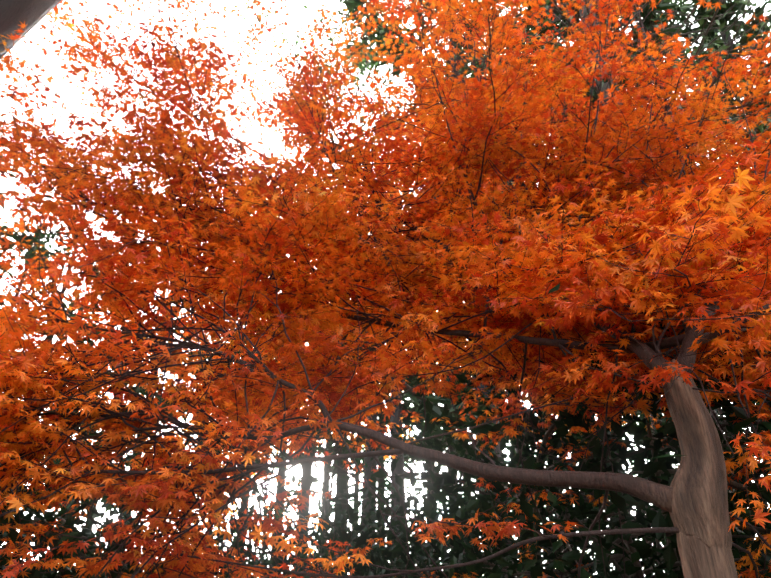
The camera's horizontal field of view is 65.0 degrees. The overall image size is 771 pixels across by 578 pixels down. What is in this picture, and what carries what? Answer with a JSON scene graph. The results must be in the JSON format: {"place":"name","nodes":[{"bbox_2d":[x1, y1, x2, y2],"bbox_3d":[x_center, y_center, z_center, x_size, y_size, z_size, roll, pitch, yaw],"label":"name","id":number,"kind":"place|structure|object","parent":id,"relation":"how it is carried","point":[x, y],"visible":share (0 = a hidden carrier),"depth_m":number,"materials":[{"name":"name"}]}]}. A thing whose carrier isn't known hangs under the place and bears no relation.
{"place":"outdoors","nodes":[
{"label":"outdoors","id":0,"kind":"place"},
{"bbox_2d":[0,0,61,58],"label":"roof eave","id":1,"kind":"object","parent":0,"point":[32,14],"visible":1,"depth_m":2.56,"materials":[{"name":"grey"}]},
{"bbox_2d":[0,0,770,574],"label":"sky","id":2,"kind":"structure","parent":0,"point":[99,8],"materials":[{"name":"white"}]},
{"bbox_3d":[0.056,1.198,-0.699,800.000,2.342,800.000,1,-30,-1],"label":"ground","id":3,"kind":"structure","parent":0,"visible":0},
{"bbox_2d":[0,150,40,420],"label":"cedar tree","id":4,"kind":"object","parent":3,"relation":"on","point":[8,235],"visible":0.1,"depth_m":13.26,"materials":[{"name":"green plant"}]},
{"bbox_2d":[0,203,70,460],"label":"cedar tree","id":5,"kind":"object","parent":3,"relation":"on","point":[47,240],"visible":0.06,"depth_m":18.64,"materials":[{"name":"green plant"}]},
{"bbox_2d":[0,195,163,510],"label":"cedar tree","id":6,"kind":"object","parent":3,"relation":"on","point":[30,251],"visible":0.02,"depth_m":12.93,"materials":[{"name":"green plant"}]},
{"bbox_2d":[45,229,163,529],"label":"cedar tree","id":7,"kind":"object","parent":3,"relation":"on","point":[108,441],"depth_m":21.66,"materials":[{"name":"green plant"}]},
{"bbox_2d":[40,232,174,552],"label":"cedar tree","id":8,"kind":"object","parent":3,"relation":"on","point":[56,462],"depth_m":16.35,"materials":[{"name":"green plant"}]},
{"bbox_2d":[0,360,230,577],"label":"evergreen shrub","id":9,"kind":"object","parent":3,"relation":"on","point":[12,536],"visible":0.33,"depth_m":2.62,"materials":[{"name":"green plant"}]},
{"bbox_2d":[0,426,256,577],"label":"evergreen shrub","id":10,"kind":"object","parent":3,"relation":"on","point":[88,532],"visible":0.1,"depth_m":3.47,"materials":[{"name":"green plant"}]},
{"bbox_2d":[46,235,272,518],"bbox_3d":[-4.679,3.079,12.510,5.105,10.802,4.100,1,-30,-1],"label":"cedar tree","id":11,"kind":"object","parent":3,"relation":"on","point":[137,453],"visible":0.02,"depth_m":12.43,"materials":[{"name":"green plant"}]},
{"bbox_2d":[0,455,381,577],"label":"evergreen shrub","id":12,"kind":"object","parent":3,"relation":"on","point":[67,515],"visible":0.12,"depth_m":4.23,"materials":[{"name":"green plant"}]},
{"bbox_2d":[169,303,271,534],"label":"cedar tree","id":13,"kind":"object","parent":3,"relation":"on","point":[221,452],"visible":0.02,"depth_m":24.23,"materials":[{"name":"green plant"}]},
{"bbox_2d":[38,481,406,577],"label":"evergreen shrub","id":14,"kind":"object","parent":3,"relation":"on","point":[301,553],"visible":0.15,"depth_m":5.33,"materials":[{"name":"green plant"}]},
{"bbox_2d":[130,263,322,545],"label":"cedar tree","id":15,"kind":"object","parent":3,"relation":"on","point":[292,494],"depth_m":16.45,"materials":[{"name":"green plant"}]},
{"bbox_2d":[185,303,330,555],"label":"cedar tree","id":16,"kind":"object","parent":3,"relation":"on","point":[242,507],"depth_m":14.12,"materials":[{"name":"green plant"}]},
{"bbox_2d":[126,407,425,573],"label":"tree","id":17,"kind":"object","parent":3,"relation":"on","point":[324,486],"visible":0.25,"depth_m":9.06,"materials":[{"name":"green plant"}]},
{"bbox_2d":[258,306,332,577],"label":"cedar tree","id":18,"kind":"object","parent":3,"relation":"on","point":[281,488],"depth_m":17.98,"materials":[{"name":"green plant"}]},
{"bbox_2d":[317,429,360,550],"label":"cedar tree","id":19,"kind":"object","parent":3,"relation":"on","point":[324,478],"visible":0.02,"depth_m":20.23,"materials":[{"name":"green plant"}]},
{"bbox_2d":[236,247,455,570],"bbox_3d":[-0.739,2.446,9.911,3.422,9.304,3.941,22,-37,-33],"label":"cedar tree","id":20,"kind":"object","parent":3,"relation":"on","point":[306,484],"depth_m":9.62,"materials":[{"name":"green plant"}]},
{"bbox_2d":[270,277,434,567],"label":"cedar tree","id":21,"kind":"object","parent":3,"relation":"on","point":[412,408],"depth_m":10.70,"materials":[{"name":"green plant"}]},
{"bbox_2d":[224,464,482,577],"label":"evergreen shrub","id":22,"kind":"object","parent":3,"relation":"on","point":[341,521],"visible":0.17,"depth_m":5.47,"materials":[{"name":"green plant"}]},
{"bbox_2d":[322,425,423,575],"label":"cedar tree","id":23,"kind":"object","parent":3,"relation":"on","point":[356,486],"depth_m":26.10,"materials":[{"name":"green plant"}]},
{"bbox_2d":[318,348,441,531],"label":"cedar tree","id":24,"kind":"object","parent":3,"relation":"on","point":[382,480],"depth_m":15.81,"materials":[{"name":"green plant"}]},
{"bbox_2d":[0,0,770,577],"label":"maple tree","id":25,"kind":"object","parent":3,"relation":"on","point":[628,254],"visible":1,"depth_m":2.45,"materials":[{"name":"orange plant"}]},
{"bbox_2d":[272,176,500,570],"bbox_3d":[0.024,2.080,9.277,3.798,9.306,3.691,10,-31,-16],"label":"cedar tree","id":26,"kind":"object","parent":3,"relation":"on","point":[374,417],"visible":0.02,"depth_m":9.09,"materials":[{"name":"green plant"}]},
{"bbox_2d":[255,186,527,559],"bbox_3d":[0.094,1.881,7.434,2.727,7.803,3.493,20,-36,-31],"label":"cedar tree","id":27,"kind":"object","parent":3,"relation":"on","point":[435,401],"visible":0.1,"depth_m":7.19,"materials":[{"name":"green plant"}]},
{"bbox_2d":[310,406,563,569],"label":"tree","id":28,"kind":"object","parent":3,"relation":"on","point":[431,468],"visible":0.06,"depth_m":10.26,"materials":[{"name":"green plant"}]},
{"bbox_2d":[405,353,471,487],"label":"cedar tree","id":29,"kind":"object","parent":3,"relation":"on","point":[416,480],"depth_m":24.26,"materials":[{"name":"green plant"}]},
{"bbox_2d":[385,307,510,559],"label":"cedar tree","id":30,"kind":"object","parent":3,"relation":"on","point":[507,446],"visible":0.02,"depth_m":16.67,"materials":[{"name":"green plant"}]},
{"bbox_2d":[258,0,659,576],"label":"evergreen oak tree","id":31,"kind":"object","parent":3,"relation":"on","point":[350,40],"visible":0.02,"depth_m":13.17,"materials":[{"name":"green plant"}]},
{"bbox_2d":[403,183,533,502],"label":"cedar tree","id":32,"kind":"object","parent":3,"relation":"on","point":[413,380],"visible":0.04,"depth_m":13.06,"materials":[{"name":"green plant"}]},
{"bbox_2d":[270,425,681,577],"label":"evergreen shrub","id":33,"kind":"object","parent":3,"relation":"on","point":[471,547],"visible":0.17,"depth_m":4.56,"materials":[{"name":"green plant"}]},
{"bbox_2d":[403,197,551,570],"bbox_3d":[1.973,2.926,15.745,4.058,14.302,4.827,12,-32,-19],"label":"cedar tree","id":34,"kind":"object","parent":3,"relation":"on","point":[468,418],"depth_m":15.34,"materials":[{"name":"green plant"}]},
{"bbox_2d":[405,181,551,553],"bbox_3d":[3.786,1.883,16.936,5.510,17.305,4.952,13,-32,-21],"label":"cedar tree","id":35,"kind":"object","parent":3,"relation":"on","point":[415,428],"depth_m":16.06,"materials":[{"name":"green plant"}]},
{"bbox_2d":[293,0,698,577],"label":"cedar tree","id":36,"kind":"object","parent":3,"relation":"on","point":[350,5],"depth_m":9.54,"materials":[{"name":"green plant"}]},
{"bbox_2d":[451,53,549,567],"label":"cedar tree","id":37,"kind":"object","parent":3,"relation":"on","point":[468,373],"depth_m":12.99,"materials":[{"name":"green plant"}]},
{"bbox_2d":[233,0,770,547],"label":"evergreen oak tree","id":38,"kind":"object","parent":3,"relation":"on","point":[557,8],"visible":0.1,"depth_m":8.97,"materials":[{"name":"green plant"}]},
{"bbox_2d":[270,339,770,577],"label":"tree","id":39,"kind":"object","parent":3,"relation":"on","point":[658,570],"visible":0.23,"depth_m":3.02,"materials":[{"name":"green plant"}]},
{"bbox_2d":[397,2,655,547],"bbox_3d":[3.521,-2.246,11.783,6.892,19.307,5.764,1,-30,-1],"label":"cedar tree","id":40,"kind":"object","parent":3,"relation":"on","point":[612,25],"depth_m":11.10,"materials":[{"name":"green plant"}]},
{"bbox_2d":[330,434,760,577],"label":"evergreen shrub","id":41,"kind":"object","parent":3,"relation":"on","point":[549,519],"visible":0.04,"depth_m":5.36,"materials":[{"name":"green plant"}]},
{"bbox_2d":[466,371,639,576],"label":"cedar tree","id":42,"kind":"object","parent":3,"relation":"on","point":[589,440],"depth_m":16.84,"materials":[{"name":"green plant"}]},
{"bbox_2d":[343,263,770,577],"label":"tree","id":43,"kind":"object","parent":3,"relation":"on","point":[655,467],"visible":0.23,"depth_m":2.54,"materials":[{"name":"green plant"}]},
{"bbox_2d":[476,0,770,435],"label":"cedar tree","id":44,"kind":"object","parent":3,"relation":"on","point":[647,9],"visible":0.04,"depth_m":10.26,"materials":[{"name":"green plant"}]},
{"bbox_2d":[537,378,770,577],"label":"evergreen shrub","id":45,"kind":"object","parent":3,"relation":"on","point":[741,543],"visible":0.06,"depth_m":3.45,"materials":[{"name":"green plant"}]},
{"bbox_2d":[550,36,759,557],"bbox_3d":[6.240,-0.805,15.277,5.564,20.308,6.209,12,-32,-20],"label":"cedar tree","id":46,"kind":"object","parent":3,"relation":"on","point":[661,448],"depth_m":13.97,"materials":[{"name":"green plant"}]},
{"bbox_2d":[611,0,769,399],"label":"cedar tree","id":47,"kind":"object","parent":3,"relation":"on","point":[681,3],"depth_m":15.78,"materials":[{"name":"green plant"}]},
{"bbox_2d":[622,0,770,396],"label":"cedar tree","id":48,"kind":"object","parent":3,"relation":"on","point":[758,11],"visible":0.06,"depth_m":10.59,"materials":[{"name":"green plant"}]},
{"bbox_2d":[669,41,737,155],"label":"cedar tree","id":49,"kind":"object","parent":3,"relation":"on","point":[708,73],"visible":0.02,"depth_m":20.60,"materials":[{"name":"green plant"}]}
]}

